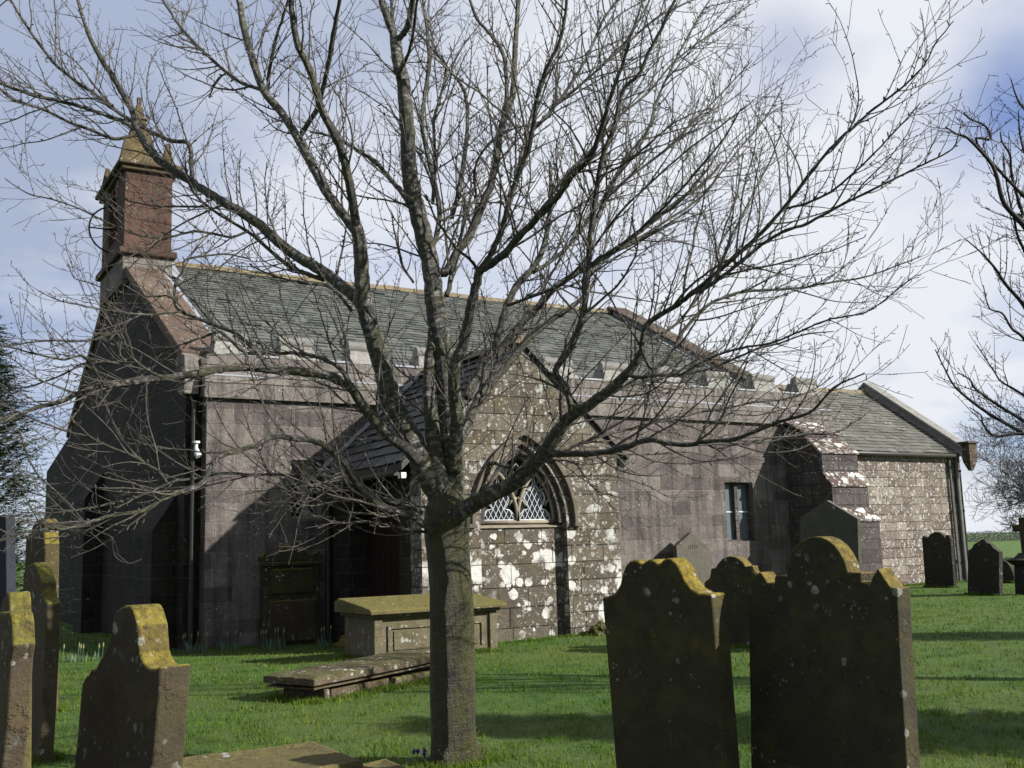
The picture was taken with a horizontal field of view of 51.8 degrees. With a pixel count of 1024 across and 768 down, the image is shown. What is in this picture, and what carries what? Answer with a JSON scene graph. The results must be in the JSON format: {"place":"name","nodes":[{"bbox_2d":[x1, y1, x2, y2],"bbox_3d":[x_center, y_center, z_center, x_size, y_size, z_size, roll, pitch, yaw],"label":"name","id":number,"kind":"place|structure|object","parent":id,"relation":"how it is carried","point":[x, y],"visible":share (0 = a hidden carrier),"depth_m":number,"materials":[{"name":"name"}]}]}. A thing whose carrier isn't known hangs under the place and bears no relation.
{"place":"outdoors","nodes":[
{"label":"outdoors","id":0,"kind":"place"},
{"bbox_2d":[0,0,1023,561],"label":"sky","id":1,"kind":"structure","parent":0,"point":[944,303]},
{"bbox_2d":[15,532,1023,767],"bbox_3d":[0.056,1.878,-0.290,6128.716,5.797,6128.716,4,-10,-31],"label":"ground","id":2,"kind":"structure","parent":0,"point":[1010,548],"depth_m":10.85,"materials":[{"name":"green plant"}]},
{"bbox_2d":[0,515,15,609],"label":"slate monument","id":3,"kind":"object","parent":2,"relation":"on","point":[7,572],"visible":0.39,"depth_m":12.57,"materials":[{"name":"grey stone"}]},
{"bbox_2d":[0,591,31,767],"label":"gravestone","id":4,"kind":"object","parent":2,"relation":"on","point":[16,601],"visible":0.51,"depth_m":5.36,"materials":[{"name":"grey stone"}]},
{"bbox_2d":[0,611,34,767],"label":"gravestone","id":5,"kind":"object","parent":2,"relation":"on","point":[17,638],"visible":1,"depth_m":4.04,"materials":[{"name":"brown stone"}]},
{"bbox_2d":[0,310,80,655],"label":"yew tree","id":6,"kind":"object","parent":2,"relation":"on","point":[12,446],"visible":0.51,"depth_m":17.36,"materials":[{"name":"green plant"}]},
{"bbox_2d":[23,562,60,763],"bbox_3d":[-3.925,2.322,8.741,0.115,1.670,0.703,6,-12,-40],"label":"gravestone","id":7,"kind":"object","parent":2,"relation":"on","point":[39,582],"visible":0.8,"depth_m":8.52,"materials":[{"name":"brown stone"}]},
{"bbox_2d":[25,519,58,710],"bbox_3d":[-5.213,2.666,11.704,0.160,2.313,1.076,5,-11,-37],"label":"gravestone","id":8,"kind":"object","parent":2,"relation":"on","point":[49,554],"visible":0.3,"depth_m":11.63,"materials":[{"name":"red stone"}]},
{"bbox_2d":[62,644,78,662],"bbox_3d":[-7.397,4.486,17.590,0.266,0.336,0.303,-7,-10,33],"label":"daffodil clump","id":9,"kind":"object","parent":2,"relation":"on","point":[71,655],"visible":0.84,"depth_m":17.49,"materials":[{"name":"green plant"}]},
{"bbox_2d":[64,642,94,661],"bbox_3d":[-7.243,4.489,17.657,0.489,0.341,0.233,4,-10,-31],"label":"daffodil clump","id":10,"kind":"object","parent":2,"relation":"on","point":[80,658],"visible":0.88,"depth_m":17.62,"materials":[{"name":"green plant"}]},
{"bbox_2d":[95,642,103,659],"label":"daffodil clump","id":11,"kind":"object","parent":2,"relation":"on","point":[98,652],"visible":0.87,"depth_m":17.82,"materials":[{"name":"green plant"}]},
{"bbox_2d":[75,604,189,767],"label":"gravestone","id":12,"kind":"object","parent":2,"relation":"on","point":[134,700],"visible":1,"depth_m":4.29,"materials":[{"name":"red stone"}]},
{"bbox_2d":[178,631,201,653],"bbox_3d":[-5.680,4.575,18.617,0.411,0.405,0.253,-1,-9,-2],"label":"daffodil clump","id":13,"kind":"object","parent":2,"relation":"on","point":[189,649],"visible":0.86,"depth_m":18.61,"materials":[{"name":"green plant"}]},
{"bbox_2d":[201,631,208,652],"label":"daffodil clump","id":14,"kind":"object","parent":2,"relation":"on","point":[206,642],"visible":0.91,"depth_m":18.72,"materials":[{"name":"green plant"}]},
{"bbox_2d":[216,632,232,651],"bbox_3d":[-5.118,4.600,18.797,0.308,0.385,0.192,-1,-9,-2],"label":"daffodil clump","id":15,"kind":"object","parent":2,"relation":"on","point":[223,647],"visible":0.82,"depth_m":18.77,"materials":[{"name":"green plant"}]},
{"bbox_2d":[231,631,241,650],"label":"daffodil clump","id":16,"kind":"object","parent":2,"relation":"on","point":[236,647],"visible":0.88,"depth_m":18.79,"materials":[{"name":"green plant"}]},
{"bbox_2d":[258,628,281,650],"bbox_3d":[-4.319,4.553,18.805,0.410,0.423,0.243,4,-10,-31],"label":"daffodil clump","id":17,"kind":"object","parent":2,"relation":"on","point":[268,647],"visible":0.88,"depth_m":18.77,"materials":[{"name":"green plant"}]},
{"bbox_2d":[182,741,362,767],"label":"grave slab","id":18,"kind":"structure","parent":2,"relation":"on","point":[311,754],"depth_m":6.77,"materials":[{"name":"stone"}]},
{"bbox_2d":[275,628,285,649],"bbox_3d":[-4.139,4.553,18.828,0.212,0.408,0.150,0,-9,-13],"label":"daffodil clump","id":19,"kind":"object","parent":2,"relation":"on","point":[282,645],"visible":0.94,"depth_m":18.81,"materials":[{"name":"green plant"}]},
{"bbox_2d":[258,543,323,646],"bbox_3d":[-4.168,4.079,19.864,1.217,2.150,0.300,4,-10,-31],"label":"gravestone","id":20,"kind":"object","parent":2,"relation":"on","point":[290,598],"depth_m":19.76,"materials":[{"name":"brown stone"}]},
{"bbox_2d":[314,626,331,648],"bbox_3d":[-3.319,4.484,18.678,0.363,0.425,0.238,4,-10,-31],"label":"daffodil clump","id":21,"kind":"object","parent":2,"relation":"on","point":[320,645],"visible":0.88,"depth_m":18.63,"materials":[{"name":"green plant"}]},
{"bbox_2d":[333,635,344,647],"bbox_3d":[-2.839,4.727,19.042,0.762,0.470,0.606,0,-9,-9],"label":"loose stone","id":22,"kind":"object","parent":2,"relation":"on","point":[340,642],"visible":0.14,"depth_m":18.85,"materials":[{"name":"brown stone"}]},
{"bbox_2d":[263,647,429,699],"bbox_3d":[-1.628,3.472,12.284,0.836,0.586,2.579,-8,-11,36],"label":"ledger tomb","id":23,"kind":"object","parent":2,"relation":"on","point":[323,681],"visible":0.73,"depth_m":11.73,"materials":[{"name":"stone"}]},
{"bbox_2d":[363,759,405,767],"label":"grave slab","id":24,"kind":"structure","parent":2,"relation":"on","point":[383,763],"depth_m":6.85,"materials":[{"name":"stone"}]},
{"bbox_2d":[334,593,506,656],"bbox_3d":[-1.385,3.889,16.083,2.260,1.306,1.390,4,-10,-31],"label":"chest tomb","id":25,"kind":"object","parent":2,"relation":"on","point":[374,625],"visible":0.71,"depth_m":15.55,"materials":[{"name":"stone"}]},
{"bbox_2d":[410,748,430,760],"bbox_3d":[-0.638,2.827,8.039,0.263,0.105,0.270,4,-10,-31],"label":"crocus clump","id":26,"kind":"object","parent":2,"relation":"on","point":[414,751],"visible":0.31,"depth_m":8.05,"materials":[{"name":"purple plant"}]},
{"bbox_2d":[0,0,1023,767],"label":"cherry tree","id":27,"kind":"object","parent":2,"relation":"on","point":[436,460],"visible":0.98,"depth_m":7.69,"materials":[{"name":"brown plant"}]},
{"bbox_2d":[45,97,978,649],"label":"church","id":28,"kind":"structure","parent":2,"relation":"on","point":[559,559],"depth_m":23.90,"materials":[{"name":"stone"}]},
{"bbox_2d":[290,460,321,518],"bbox_3d":[-4.094,2.086,20.739,0.690,1.150,0.160,4,-10,-31],"label":"window","id":29,"kind":"structure","parent":28,"relation":"in","point":[317,509],"depth_m":20.72,"materials":[{"name":"glass"}]},
{"bbox_2d":[369,490,399,596],"bbox_3d":[-2.104,3.384,19.042,0.070,3.050,2.600,4,-10,-31],"label":"door","id":30,"kind":"structure","parent":28,"relation":"in","point":[384,551],"depth_m":19.40,"materials":[{"name":"brown wood"}]},
{"bbox_2d":[480,455,554,524],"bbox_3d":[0.072,1.837,18.626,1.572,1.259,0.111,4,-10,-31],"label":"tracery window","id":31,"kind":"structure","parent":28,"relation":"in","point":[533,504],"depth_m":18.67,"materials":[{"name":"glass"}]},
{"bbox_2d":[725,483,752,540],"bbox_3d":[5.582,3.203,26.442,0.940,1.450,0.160,4,-10,-31],"label":"window","id":32,"kind":"structure","parent":28,"relation":"in","point":[737,495],"depth_m":26.48,"materials":[{"name":"grey glass"}]},
{"bbox_2d":[589,621,605,635],"bbox_3d":[1.580,4.332,18.459,0.458,0.382,0.404,4,-10,-31],"label":"mossy stone","id":33,"kind":"object","parent":2,"relation":"on","point":[598,628],"visible":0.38,"depth_m":18.34,"materials":[{"name":"stone"}]},
{"bbox_2d":[603,557,739,767],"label":"gravestone","id":34,"kind":"object","parent":2,"relation":"on","point":[669,663],"visible":1,"depth_m":6.07,"materials":[{"name":"stone"}]},
{"bbox_2d":[672,533,710,585],"bbox_3d":[4.233,4.445,24.722,1.027,1.911,0.168,4,-10,-31],"label":"gravestone","id":35,"kind":"object","parent":2,"relation":"on","point":[693,549],"visible":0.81,"depth_m":24.75,"materials":[{"name":"stone"}]},
{"bbox_2d":[704,556,759,645],"bbox_3d":[3.323,3.293,15.810,0.200,1.421,0.970,7,-12,-44],"label":"gravestone","id":36,"kind":"object","parent":2,"relation":"on","point":[731,577],"visible":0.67,"depth_m":15.68,"materials":[{"name":"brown stone"}]},
{"bbox_2d":[800,501,861,570],"bbox_3d":[4.497,2.846,14.945,0.070,2.371,1.227,4,-10,-31],"label":"gravestone","id":37,"kind":"object","parent":2,"relation":"on","point":[829,518],"visible":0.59,"depth_m":14.89,"materials":[{"name":"grey stone"}]},
{"bbox_2d":[749,536,919,767],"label":"gravestone","id":38,"kind":"object","parent":2,"relation":"on","point":[832,680],"visible":1,"depth_m":5.82,"materials":[{"name":"brown stone"}]},
{"bbox_2d":[922,532,956,587],"bbox_3d":[12.535,5.234,30.985,0.110,1.771,1.198,2,-9,-20],"label":"gravestone","id":39,"kind":"object","parent":2,"relation":"on","point":[939,559],"visible":0.81,"depth_m":30.91,"materials":[{"name":"grey stone"}]},
{"bbox_2d":[905,73,1023,452],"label":"broadleaf tree","id":40,"kind":"object","parent":2,"relation":"on","point":[1017,217],"visible":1,"depth_m":10.73,"materials":[{"name":"brown plant"}]},
{"bbox_2d":[968,539,1002,595],"bbox_3d":[11.826,4.668,26.424,0.140,1.540,1.075,3,-10,-27],"label":"gravestone","id":41,"kind":"object","parent":2,"relation":"on","point":[985,565],"visible":0.83,"depth_m":26.32,"materials":[{"name":"grey stone"}]},
{"bbox_2d":[953,382,1023,538],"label":"broadleaf tree","id":42,"kind":"object","parent":2,"relation":"on","point":[1019,479],"visible":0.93,"depth_m":63.03,"materials":[{"name":"brown plant"}]},
{"bbox_2d":[967,530,1019,541],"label":"woodland","id":43,"kind":"object","parent":2,"relation":"on","point":[990,535],"visible":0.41,"depth_m":417.11,"materials":[{"name":"green plant"}]},
{"bbox_2d":[1003,561,1014,580],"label":"gravestone","id":44,"kind":"object","parent":2,"relation":"on","point":[1008,570],"visible":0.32,"depth_m":32.29,"materials":[{"name":"grey stone"}]},
{"bbox_2d":[1006,517,1023,594],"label":"cross monument","id":45,"kind":"object","parent":2,"relation":"on","point":[1017,561],"visible":0.95,"depth_m":26.41,"materials":[{"name":"grey stone"}]}
]}

